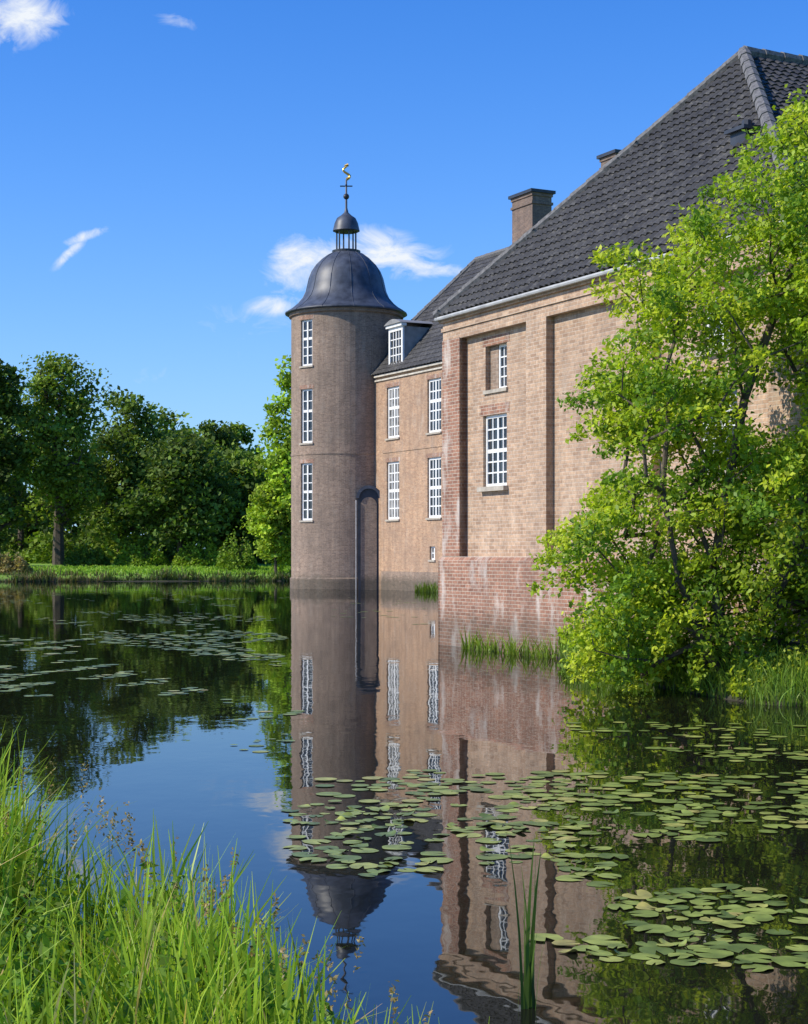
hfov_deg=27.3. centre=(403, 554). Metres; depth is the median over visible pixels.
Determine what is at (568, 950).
lily pad
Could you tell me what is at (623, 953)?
lily pad
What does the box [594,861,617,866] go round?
lily pad
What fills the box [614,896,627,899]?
lily pad
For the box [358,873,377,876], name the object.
lily pad
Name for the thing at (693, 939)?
lily pad
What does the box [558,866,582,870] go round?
lily pad
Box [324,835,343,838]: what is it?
lily pad
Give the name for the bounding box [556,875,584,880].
lily pad
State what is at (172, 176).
sky
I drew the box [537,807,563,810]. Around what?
lily pad
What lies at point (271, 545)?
shrub
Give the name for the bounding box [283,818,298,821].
lily pad
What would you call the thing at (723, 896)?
lily pad
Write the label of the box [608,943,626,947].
lily pad
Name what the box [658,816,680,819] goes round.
lily pad
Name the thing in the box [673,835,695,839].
lily pad
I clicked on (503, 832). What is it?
lily pad
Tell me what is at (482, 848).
lily pad
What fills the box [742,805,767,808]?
lily pad
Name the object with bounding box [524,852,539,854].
lily pad
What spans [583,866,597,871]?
lily pad
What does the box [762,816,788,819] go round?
lily pad
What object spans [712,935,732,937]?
lily pad
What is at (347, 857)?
lily pad
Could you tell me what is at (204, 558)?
shrub
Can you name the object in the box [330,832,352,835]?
lily pad
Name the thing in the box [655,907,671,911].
lily pad
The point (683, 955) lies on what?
lily pad
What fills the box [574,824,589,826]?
lily pad
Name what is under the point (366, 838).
lily pad
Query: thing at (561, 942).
lily pad
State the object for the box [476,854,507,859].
lily pad
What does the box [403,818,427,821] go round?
lily pad
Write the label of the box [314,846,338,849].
lily pad
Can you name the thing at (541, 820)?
lily pad
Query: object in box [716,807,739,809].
lily pad
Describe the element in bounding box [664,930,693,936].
lily pad
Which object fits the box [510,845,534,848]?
lily pad
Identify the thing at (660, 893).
lily pad
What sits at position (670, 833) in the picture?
lily pad
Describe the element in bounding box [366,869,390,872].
lily pad
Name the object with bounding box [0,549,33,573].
shrub
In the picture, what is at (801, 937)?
lily pad
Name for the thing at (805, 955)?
lily pad
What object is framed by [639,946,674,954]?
lily pad
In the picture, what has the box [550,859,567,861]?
lily pad
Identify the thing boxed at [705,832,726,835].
lily pad
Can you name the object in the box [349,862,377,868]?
lily pad
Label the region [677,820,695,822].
lily pad
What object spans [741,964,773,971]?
lily pad
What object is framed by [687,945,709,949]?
lily pad
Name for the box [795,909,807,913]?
lily pad
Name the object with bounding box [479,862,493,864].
lily pad
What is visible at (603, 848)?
lily pad
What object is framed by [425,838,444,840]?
lily pad
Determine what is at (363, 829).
lily pad
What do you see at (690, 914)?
lily pad
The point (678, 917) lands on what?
lily pad
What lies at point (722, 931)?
lily pad
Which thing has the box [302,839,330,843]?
lily pad
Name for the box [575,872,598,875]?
lily pad
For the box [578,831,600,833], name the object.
lily pad
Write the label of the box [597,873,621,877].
lily pad
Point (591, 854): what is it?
lily pad
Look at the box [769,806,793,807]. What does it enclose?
lily pad
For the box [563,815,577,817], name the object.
lily pad
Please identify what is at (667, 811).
lily pad
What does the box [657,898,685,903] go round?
lily pad
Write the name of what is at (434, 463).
window
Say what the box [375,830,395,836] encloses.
lily pad
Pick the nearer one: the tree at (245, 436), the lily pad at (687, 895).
the lily pad at (687, 895)
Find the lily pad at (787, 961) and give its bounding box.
[771,956,807,966]
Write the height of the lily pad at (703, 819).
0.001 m
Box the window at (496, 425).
[477,402,508,491]
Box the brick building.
[432,45,807,656]
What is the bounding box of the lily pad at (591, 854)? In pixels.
[584,853,599,856]
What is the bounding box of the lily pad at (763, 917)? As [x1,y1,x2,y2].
[736,913,774,920]
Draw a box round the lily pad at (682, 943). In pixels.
[673,939,686,945]
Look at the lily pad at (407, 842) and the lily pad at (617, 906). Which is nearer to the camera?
the lily pad at (617, 906)
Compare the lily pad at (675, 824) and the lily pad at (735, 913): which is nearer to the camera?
the lily pad at (735, 913)
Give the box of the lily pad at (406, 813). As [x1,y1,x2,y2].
[396,811,413,815]
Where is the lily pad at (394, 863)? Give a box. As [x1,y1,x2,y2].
[379,861,398,864]
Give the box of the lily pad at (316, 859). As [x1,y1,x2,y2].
[299,857,326,861]
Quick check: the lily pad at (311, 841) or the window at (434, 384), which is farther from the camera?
the window at (434, 384)
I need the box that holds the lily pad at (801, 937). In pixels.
[791,936,807,939]
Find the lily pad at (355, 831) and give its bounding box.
[345,830,363,832]
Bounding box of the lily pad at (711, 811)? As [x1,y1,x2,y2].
[701,810,722,812]
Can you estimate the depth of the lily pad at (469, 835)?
10.64 m
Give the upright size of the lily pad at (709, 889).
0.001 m
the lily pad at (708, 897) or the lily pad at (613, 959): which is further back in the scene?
the lily pad at (708, 897)
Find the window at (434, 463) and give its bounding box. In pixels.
[425,452,441,519]
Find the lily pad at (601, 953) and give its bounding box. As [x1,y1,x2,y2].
[587,950,612,955]
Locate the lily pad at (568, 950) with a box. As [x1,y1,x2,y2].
[558,949,577,952]
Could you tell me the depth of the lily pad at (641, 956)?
7.43 m
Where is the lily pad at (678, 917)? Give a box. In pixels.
[666,916,688,919]
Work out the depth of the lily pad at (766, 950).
7.52 m
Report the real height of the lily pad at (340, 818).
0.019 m
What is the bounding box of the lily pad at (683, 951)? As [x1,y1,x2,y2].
[676,949,695,953]
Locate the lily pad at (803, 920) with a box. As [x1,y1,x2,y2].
[788,917,807,923]
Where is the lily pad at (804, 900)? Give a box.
[800,898,807,903]
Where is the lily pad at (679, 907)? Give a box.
[665,905,688,909]
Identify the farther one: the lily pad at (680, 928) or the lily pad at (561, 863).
the lily pad at (561, 863)
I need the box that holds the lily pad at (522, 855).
[507,853,531,857]
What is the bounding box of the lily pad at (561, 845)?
[554,843,575,847]
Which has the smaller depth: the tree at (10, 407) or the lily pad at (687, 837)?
the lily pad at (687, 837)
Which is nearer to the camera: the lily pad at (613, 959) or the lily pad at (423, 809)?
the lily pad at (613, 959)
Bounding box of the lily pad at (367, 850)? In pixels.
[351,848,378,852]
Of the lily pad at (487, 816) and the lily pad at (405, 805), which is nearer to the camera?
the lily pad at (487, 816)
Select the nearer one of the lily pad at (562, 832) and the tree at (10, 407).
the lily pad at (562, 832)
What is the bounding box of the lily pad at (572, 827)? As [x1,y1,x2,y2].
[558,826,581,828]
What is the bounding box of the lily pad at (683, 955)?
[668,953,693,958]
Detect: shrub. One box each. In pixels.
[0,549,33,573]
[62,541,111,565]
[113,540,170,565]
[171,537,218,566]
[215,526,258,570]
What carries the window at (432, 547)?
in the castle wing
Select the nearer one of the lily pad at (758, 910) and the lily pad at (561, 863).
the lily pad at (758, 910)
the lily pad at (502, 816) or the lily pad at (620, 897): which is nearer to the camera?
the lily pad at (620, 897)
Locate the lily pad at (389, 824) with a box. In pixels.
[385,823,401,825]
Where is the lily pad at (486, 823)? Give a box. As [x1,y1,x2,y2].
[476,822,502,824]
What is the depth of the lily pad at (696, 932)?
7.91 m
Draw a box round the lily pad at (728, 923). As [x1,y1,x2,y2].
[712,920,744,927]
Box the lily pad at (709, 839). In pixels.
[695,837,721,841]
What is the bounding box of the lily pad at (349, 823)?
[341,822,359,824]
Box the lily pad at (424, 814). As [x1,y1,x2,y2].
[412,813,436,815]
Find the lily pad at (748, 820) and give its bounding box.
[736,819,756,821]
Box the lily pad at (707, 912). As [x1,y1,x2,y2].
[701,910,720,913]
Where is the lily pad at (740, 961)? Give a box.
[734,959,752,963]
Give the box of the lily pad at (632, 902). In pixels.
[623,900,639,904]
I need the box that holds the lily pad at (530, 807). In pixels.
[519,806,536,808]
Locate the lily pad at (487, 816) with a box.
[471,813,495,819]
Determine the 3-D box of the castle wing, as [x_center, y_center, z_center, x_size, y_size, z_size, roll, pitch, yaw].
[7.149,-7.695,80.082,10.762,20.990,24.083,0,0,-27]
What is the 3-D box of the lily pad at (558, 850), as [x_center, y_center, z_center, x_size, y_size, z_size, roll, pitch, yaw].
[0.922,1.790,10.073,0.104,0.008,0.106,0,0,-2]
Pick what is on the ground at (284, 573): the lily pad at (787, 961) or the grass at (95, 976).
the grass at (95, 976)
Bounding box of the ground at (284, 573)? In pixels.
[0,559,807,1023]
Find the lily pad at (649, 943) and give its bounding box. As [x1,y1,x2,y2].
[635,941,657,945]
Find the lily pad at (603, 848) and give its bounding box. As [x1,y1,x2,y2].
[590,846,611,849]
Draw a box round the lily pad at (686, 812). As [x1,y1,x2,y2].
[671,809,693,815]
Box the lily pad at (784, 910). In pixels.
[776,909,792,912]
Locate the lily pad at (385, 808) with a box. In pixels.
[370,805,389,810]
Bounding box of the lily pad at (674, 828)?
[664,826,683,829]
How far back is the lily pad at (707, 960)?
7.36 m
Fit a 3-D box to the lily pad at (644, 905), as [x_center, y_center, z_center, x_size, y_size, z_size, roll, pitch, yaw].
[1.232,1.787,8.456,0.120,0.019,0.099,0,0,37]
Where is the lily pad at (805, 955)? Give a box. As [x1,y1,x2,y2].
[794,952,807,957]
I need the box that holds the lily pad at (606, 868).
[595,867,611,869]
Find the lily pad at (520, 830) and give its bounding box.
[512,830,530,831]
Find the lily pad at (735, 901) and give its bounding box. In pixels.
[729,900,743,902]
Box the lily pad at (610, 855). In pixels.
[598,853,628,858]
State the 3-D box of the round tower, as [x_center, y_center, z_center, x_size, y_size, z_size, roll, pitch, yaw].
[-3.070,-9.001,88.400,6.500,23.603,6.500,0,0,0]
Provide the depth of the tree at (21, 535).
141.21 m
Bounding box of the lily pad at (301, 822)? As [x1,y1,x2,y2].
[290,821,308,823]
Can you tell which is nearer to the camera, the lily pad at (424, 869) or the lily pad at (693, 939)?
the lily pad at (693, 939)
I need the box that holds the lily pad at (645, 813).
[630,812,655,815]
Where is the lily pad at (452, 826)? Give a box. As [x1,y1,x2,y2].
[446,824,459,828]
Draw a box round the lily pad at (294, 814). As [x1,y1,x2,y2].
[289,813,304,815]
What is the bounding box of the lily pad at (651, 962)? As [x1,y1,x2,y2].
[646,959,664,964]
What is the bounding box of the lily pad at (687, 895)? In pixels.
[675,894,695,897]
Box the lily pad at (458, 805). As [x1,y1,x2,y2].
[450,804,467,805]
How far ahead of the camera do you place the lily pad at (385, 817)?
11.34 m
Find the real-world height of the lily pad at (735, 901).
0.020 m
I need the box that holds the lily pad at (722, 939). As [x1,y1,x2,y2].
[715,938,732,941]
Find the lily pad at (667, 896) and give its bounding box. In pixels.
[656,895,676,898]
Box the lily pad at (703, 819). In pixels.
[690,817,717,820]
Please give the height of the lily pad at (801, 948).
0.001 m
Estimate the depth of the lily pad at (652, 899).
8.65 m
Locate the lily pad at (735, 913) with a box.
[728,912,742,915]
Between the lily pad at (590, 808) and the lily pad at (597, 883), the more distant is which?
the lily pad at (590, 808)
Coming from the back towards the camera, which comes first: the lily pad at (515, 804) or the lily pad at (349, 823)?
the lily pad at (515, 804)
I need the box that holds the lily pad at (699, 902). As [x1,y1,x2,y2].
[690,899,713,904]
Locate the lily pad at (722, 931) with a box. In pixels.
[714,929,731,932]
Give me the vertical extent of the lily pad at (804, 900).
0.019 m
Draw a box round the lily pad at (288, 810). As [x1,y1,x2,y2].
[281,809,298,811]
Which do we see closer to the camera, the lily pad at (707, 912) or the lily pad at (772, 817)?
the lily pad at (707, 912)
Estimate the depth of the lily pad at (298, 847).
10.19 m
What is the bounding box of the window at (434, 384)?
[425,373,441,434]
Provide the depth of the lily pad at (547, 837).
10.55 m
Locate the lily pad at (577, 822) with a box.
[569,819,591,823]
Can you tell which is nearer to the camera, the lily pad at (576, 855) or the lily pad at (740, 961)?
the lily pad at (740, 961)
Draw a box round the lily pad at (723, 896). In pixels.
[719,895,734,897]
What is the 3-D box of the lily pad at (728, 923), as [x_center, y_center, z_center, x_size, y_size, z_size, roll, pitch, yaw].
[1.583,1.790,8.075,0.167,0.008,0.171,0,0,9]
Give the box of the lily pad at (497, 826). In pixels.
[491,824,512,829]
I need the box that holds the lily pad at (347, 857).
[329,854,361,860]
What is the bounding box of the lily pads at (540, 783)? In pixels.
[0,586,807,805]
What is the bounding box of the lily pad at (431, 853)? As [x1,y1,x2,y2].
[420,851,446,855]
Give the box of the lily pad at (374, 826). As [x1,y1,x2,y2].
[371,824,386,827]
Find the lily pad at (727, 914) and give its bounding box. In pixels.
[717,910,735,917]
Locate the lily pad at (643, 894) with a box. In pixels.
[622,889,652,898]
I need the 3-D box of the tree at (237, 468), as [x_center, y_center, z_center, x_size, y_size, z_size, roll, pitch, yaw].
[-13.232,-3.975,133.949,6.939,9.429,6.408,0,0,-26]
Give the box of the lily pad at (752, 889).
[742,887,767,891]
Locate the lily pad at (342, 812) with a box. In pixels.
[335,811,361,814]
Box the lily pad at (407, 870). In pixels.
[397,868,414,871]
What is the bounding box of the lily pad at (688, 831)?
[678,830,699,833]
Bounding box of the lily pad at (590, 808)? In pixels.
[580,807,601,810]
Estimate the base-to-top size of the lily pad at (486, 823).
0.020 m
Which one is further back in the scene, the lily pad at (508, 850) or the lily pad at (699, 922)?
the lily pad at (508, 850)
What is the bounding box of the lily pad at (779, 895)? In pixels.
[771,894,785,897]
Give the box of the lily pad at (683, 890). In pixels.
[666,887,701,893]
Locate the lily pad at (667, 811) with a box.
[660,810,673,812]
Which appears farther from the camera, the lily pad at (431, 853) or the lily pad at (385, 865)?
the lily pad at (431, 853)
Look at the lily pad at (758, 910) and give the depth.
8.37 m
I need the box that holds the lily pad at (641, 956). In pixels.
[631,953,659,959]
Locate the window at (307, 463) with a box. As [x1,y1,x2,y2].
[299,459,313,521]
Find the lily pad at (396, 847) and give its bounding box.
[382,845,410,849]
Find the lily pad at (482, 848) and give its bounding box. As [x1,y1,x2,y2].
[480,846,495,850]
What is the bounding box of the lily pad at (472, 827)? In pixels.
[465,826,485,829]
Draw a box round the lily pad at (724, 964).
[714,962,731,966]
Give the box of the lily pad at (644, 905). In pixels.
[635,902,656,909]
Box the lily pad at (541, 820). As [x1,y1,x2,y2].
[533,819,547,821]
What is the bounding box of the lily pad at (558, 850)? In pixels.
[548,848,563,851]
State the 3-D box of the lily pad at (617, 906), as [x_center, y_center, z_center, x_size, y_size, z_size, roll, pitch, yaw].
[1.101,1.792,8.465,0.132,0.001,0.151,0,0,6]
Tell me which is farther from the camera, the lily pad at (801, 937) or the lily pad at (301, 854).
the lily pad at (301, 854)
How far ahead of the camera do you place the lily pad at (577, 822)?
11.15 m
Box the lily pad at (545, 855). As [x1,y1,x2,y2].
[541,853,554,857]
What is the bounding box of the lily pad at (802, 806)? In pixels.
[791,804,807,808]
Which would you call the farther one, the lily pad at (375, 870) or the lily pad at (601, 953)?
the lily pad at (375, 870)
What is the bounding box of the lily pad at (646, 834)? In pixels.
[632,833,661,836]
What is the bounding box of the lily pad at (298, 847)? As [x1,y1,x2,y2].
[283,845,306,849]
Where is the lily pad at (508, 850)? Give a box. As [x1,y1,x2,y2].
[505,849,520,851]
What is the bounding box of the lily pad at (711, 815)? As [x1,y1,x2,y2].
[699,814,718,816]
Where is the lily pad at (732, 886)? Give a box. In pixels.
[711,883,741,888]
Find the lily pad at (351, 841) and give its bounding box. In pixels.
[343,840,361,843]
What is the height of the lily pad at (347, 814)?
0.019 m
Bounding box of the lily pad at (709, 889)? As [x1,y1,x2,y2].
[700,888,723,891]
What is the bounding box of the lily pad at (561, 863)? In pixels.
[557,861,570,865]
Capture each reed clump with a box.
[414,582,437,592]
[459,626,499,650]
[494,630,558,657]
[509,835,546,1010]
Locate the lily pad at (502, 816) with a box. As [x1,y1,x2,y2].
[496,814,516,818]
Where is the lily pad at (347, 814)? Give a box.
[339,812,355,816]
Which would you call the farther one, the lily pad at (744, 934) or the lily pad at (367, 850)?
the lily pad at (367, 850)
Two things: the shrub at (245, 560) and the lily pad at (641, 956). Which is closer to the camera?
the lily pad at (641, 956)
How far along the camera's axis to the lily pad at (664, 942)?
7.66 m
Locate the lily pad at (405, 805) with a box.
[399,804,418,806]
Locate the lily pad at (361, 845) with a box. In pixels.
[349,843,368,846]
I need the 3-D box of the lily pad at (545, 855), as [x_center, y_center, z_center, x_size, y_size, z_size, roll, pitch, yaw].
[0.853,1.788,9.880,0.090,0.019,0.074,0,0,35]
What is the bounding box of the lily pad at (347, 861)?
[341,860,355,862]
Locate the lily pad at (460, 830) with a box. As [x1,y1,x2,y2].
[450,829,473,832]
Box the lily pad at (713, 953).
[693,949,733,957]
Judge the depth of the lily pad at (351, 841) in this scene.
10.38 m
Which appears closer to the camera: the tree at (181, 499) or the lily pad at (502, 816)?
the lily pad at (502, 816)
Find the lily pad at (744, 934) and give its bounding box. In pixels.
[738,933,756,936]
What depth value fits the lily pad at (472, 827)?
10.90 m
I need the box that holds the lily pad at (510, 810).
[496,809,518,811]
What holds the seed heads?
attached to the grass at (95, 976)
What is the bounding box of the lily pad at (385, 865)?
[377,864,391,866]
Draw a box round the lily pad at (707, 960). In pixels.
[696,958,717,963]
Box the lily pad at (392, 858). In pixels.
[384,856,402,859]
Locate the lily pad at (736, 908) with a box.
[717,904,749,912]
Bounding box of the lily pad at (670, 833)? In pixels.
[659,831,677,835]
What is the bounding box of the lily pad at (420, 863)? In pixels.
[415,861,430,864]
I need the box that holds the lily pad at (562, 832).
[548,831,573,834]
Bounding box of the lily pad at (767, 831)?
[758,830,777,832]
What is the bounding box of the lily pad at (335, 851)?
[323,849,348,852]
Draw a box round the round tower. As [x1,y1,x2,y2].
[285,163,406,589]
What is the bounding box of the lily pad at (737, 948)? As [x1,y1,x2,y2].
[725,944,769,952]
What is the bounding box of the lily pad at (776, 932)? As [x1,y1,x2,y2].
[766,929,793,934]
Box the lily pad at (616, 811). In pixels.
[603,809,618,812]
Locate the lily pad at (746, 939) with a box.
[739,937,758,941]
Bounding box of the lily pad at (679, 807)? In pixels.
[660,804,685,809]
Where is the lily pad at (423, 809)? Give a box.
[413,807,430,810]
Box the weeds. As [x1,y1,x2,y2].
[0,817,351,1023]
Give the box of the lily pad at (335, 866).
[326,864,347,868]
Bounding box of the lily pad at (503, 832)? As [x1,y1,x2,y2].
[495,831,512,832]
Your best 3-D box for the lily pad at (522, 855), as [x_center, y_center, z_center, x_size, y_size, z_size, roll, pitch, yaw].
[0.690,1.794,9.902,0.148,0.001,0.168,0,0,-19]
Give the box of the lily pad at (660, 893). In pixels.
[654,892,669,894]
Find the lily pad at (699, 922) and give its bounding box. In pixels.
[693,920,709,923]
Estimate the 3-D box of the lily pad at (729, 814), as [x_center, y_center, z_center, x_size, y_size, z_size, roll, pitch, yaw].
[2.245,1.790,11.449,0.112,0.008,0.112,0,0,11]
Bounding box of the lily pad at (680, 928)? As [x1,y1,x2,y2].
[673,925,690,930]
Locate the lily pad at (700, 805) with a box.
[686,803,712,806]
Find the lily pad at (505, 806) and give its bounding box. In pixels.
[494,805,513,808]
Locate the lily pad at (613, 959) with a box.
[599,956,624,961]
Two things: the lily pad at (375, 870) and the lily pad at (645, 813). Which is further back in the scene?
the lily pad at (645, 813)
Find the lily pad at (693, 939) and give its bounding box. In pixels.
[678,937,698,941]
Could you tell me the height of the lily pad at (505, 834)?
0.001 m
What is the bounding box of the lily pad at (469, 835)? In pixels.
[456,833,481,837]
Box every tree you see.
[0,358,41,563]
[0,383,68,550]
[7,351,118,564]
[65,386,180,554]
[110,430,245,565]
[119,406,205,560]
[174,419,251,542]
[206,447,267,554]
[220,421,264,532]
[240,354,290,559]
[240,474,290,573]
[526,84,807,697]
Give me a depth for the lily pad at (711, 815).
11.42 m
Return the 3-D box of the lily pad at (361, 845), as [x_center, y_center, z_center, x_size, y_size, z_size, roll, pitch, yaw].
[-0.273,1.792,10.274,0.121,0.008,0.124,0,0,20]
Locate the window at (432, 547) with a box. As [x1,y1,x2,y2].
[428,546,435,561]
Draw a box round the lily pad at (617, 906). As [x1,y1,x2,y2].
[607,904,632,909]
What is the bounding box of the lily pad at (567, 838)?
[556,836,580,840]
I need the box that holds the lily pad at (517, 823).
[508,821,535,825]
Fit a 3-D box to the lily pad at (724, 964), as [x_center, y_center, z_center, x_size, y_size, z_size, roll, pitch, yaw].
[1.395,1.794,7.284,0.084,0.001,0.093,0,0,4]
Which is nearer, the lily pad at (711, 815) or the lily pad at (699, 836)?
the lily pad at (699, 836)
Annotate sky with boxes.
[0,0,807,548]
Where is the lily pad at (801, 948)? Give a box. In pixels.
[785,945,807,950]
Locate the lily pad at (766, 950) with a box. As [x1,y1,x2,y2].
[759,948,776,952]
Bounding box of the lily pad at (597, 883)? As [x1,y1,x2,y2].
[586,881,613,886]
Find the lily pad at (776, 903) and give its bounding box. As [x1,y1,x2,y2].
[764,900,788,905]
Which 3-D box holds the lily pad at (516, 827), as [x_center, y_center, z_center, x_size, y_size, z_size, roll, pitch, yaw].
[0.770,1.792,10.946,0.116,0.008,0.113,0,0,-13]
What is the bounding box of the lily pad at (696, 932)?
[691,930,705,935]
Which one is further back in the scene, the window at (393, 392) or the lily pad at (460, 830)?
the window at (393, 392)
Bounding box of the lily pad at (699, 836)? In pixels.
[689,834,715,838]
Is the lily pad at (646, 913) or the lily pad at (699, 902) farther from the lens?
the lily pad at (699, 902)
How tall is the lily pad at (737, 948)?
0.001 m
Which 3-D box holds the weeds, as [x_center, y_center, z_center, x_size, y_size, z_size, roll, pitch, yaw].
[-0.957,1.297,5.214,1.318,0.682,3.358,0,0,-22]
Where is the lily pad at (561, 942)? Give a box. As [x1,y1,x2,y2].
[552,940,579,944]
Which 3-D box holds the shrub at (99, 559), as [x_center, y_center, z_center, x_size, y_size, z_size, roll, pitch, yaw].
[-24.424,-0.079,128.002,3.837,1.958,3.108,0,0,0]
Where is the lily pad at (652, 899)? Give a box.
[646,898,660,900]
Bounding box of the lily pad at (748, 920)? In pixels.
[741,916,759,923]
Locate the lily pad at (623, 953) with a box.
[614,949,631,955]
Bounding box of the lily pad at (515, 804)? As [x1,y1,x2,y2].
[508,802,522,806]
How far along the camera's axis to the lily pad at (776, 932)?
7.90 m
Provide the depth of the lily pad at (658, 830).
10.83 m
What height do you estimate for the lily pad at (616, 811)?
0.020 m
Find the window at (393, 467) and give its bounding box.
[385,457,399,520]
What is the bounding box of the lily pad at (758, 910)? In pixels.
[747,907,777,913]
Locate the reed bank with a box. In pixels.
[1,565,290,581]
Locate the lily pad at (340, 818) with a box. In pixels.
[335,816,346,820]
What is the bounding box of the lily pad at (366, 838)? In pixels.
[355,836,371,839]
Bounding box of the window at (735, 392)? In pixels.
[697,364,740,474]
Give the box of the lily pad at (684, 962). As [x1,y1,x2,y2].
[670,958,700,965]
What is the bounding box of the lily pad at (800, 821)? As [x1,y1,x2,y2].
[789,820,807,822]
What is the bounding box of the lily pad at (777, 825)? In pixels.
[762,824,792,827]
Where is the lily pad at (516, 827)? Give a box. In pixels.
[512,826,525,828]
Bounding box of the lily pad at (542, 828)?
[538,826,548,830]
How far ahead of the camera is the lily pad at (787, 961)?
7.35 m
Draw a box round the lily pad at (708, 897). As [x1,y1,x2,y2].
[696,895,718,899]
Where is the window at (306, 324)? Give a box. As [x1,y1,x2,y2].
[299,315,313,367]
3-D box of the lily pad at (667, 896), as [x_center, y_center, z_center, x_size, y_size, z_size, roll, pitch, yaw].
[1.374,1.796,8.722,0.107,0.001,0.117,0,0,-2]
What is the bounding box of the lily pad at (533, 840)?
[526,839,541,841]
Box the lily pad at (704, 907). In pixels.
[693,905,711,908]
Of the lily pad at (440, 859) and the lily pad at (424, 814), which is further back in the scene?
the lily pad at (424, 814)
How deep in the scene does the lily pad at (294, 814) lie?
11.49 m
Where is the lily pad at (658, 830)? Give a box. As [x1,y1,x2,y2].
[649,829,667,832]
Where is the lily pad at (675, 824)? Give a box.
[662,823,684,826]
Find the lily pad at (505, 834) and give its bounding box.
[496,833,515,835]
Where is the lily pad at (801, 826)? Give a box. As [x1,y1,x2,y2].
[795,825,807,827]
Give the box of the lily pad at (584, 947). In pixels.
[572,945,598,950]
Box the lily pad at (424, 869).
[415,866,443,871]
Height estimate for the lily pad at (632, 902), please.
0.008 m
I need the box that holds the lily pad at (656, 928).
[633,924,672,932]
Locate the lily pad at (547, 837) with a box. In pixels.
[541,835,556,838]
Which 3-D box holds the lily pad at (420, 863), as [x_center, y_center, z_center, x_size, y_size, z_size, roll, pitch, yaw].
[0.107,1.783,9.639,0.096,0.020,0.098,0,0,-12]
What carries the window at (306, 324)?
in the round tower
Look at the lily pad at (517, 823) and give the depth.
11.10 m
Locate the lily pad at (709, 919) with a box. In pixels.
[700,917,722,920]
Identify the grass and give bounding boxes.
[0,564,290,574]
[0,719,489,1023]
[0,754,438,1023]
[551,621,807,706]
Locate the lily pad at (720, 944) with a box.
[703,941,731,948]
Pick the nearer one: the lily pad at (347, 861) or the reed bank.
the lily pad at (347, 861)
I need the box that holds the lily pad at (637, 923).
[623,920,648,925]
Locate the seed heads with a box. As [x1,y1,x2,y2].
[0,757,434,1023]
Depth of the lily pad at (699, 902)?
8.56 m
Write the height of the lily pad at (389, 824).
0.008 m
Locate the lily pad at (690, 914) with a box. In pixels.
[678,911,702,916]
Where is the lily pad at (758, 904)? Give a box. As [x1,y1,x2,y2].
[746,903,767,907]
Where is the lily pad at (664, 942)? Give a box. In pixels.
[656,938,673,945]
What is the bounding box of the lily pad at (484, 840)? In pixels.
[475,838,500,842]
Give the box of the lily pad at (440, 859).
[420,857,452,862]
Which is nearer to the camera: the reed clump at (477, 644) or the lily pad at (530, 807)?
the lily pad at (530, 807)
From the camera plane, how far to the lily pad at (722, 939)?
7.75 m
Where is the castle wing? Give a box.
[370,149,620,590]
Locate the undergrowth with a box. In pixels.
[1,510,290,563]
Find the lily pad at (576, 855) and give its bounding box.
[554,853,584,857]
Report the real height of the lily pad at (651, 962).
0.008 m
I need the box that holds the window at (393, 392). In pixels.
[385,381,399,440]
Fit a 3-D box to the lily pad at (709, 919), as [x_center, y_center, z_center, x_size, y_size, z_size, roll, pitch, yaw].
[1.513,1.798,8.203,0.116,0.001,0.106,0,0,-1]
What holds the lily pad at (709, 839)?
on the water
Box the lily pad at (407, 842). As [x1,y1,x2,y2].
[399,841,413,843]
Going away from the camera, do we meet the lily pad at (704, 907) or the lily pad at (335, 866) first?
the lily pad at (704, 907)
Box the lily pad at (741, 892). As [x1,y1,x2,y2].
[729,888,751,893]
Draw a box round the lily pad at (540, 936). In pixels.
[530,933,563,940]
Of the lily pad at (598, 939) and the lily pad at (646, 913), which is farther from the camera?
the lily pad at (646, 913)
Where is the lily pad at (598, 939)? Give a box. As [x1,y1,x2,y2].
[582,935,621,945]
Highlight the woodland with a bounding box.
[1,426,290,560]
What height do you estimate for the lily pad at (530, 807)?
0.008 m
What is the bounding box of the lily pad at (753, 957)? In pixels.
[736,954,772,962]
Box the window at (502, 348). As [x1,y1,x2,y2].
[499,343,506,387]
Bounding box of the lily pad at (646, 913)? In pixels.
[628,910,658,916]
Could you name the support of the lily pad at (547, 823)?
on the water
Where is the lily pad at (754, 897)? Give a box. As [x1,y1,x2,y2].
[735,894,771,900]
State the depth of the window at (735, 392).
25.33 m
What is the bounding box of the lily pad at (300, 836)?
[286,835,306,837]
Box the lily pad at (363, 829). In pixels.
[358,828,373,830]
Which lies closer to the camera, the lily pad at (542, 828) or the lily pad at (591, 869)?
the lily pad at (591, 869)
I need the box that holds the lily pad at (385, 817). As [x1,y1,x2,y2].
[374,816,390,818]
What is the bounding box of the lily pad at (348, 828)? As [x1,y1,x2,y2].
[340,827,356,829]
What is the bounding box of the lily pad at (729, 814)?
[722,813,736,815]
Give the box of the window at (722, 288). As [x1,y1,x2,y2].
[695,278,735,356]
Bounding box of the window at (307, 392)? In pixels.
[299,384,313,444]
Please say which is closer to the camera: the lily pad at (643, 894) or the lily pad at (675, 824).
the lily pad at (643, 894)
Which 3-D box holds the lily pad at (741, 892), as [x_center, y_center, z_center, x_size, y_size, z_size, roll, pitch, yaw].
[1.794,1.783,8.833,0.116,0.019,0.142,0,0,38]
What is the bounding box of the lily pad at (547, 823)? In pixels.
[531,821,558,825]
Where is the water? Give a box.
[0,581,807,1023]
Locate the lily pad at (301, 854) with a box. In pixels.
[291,852,317,856]

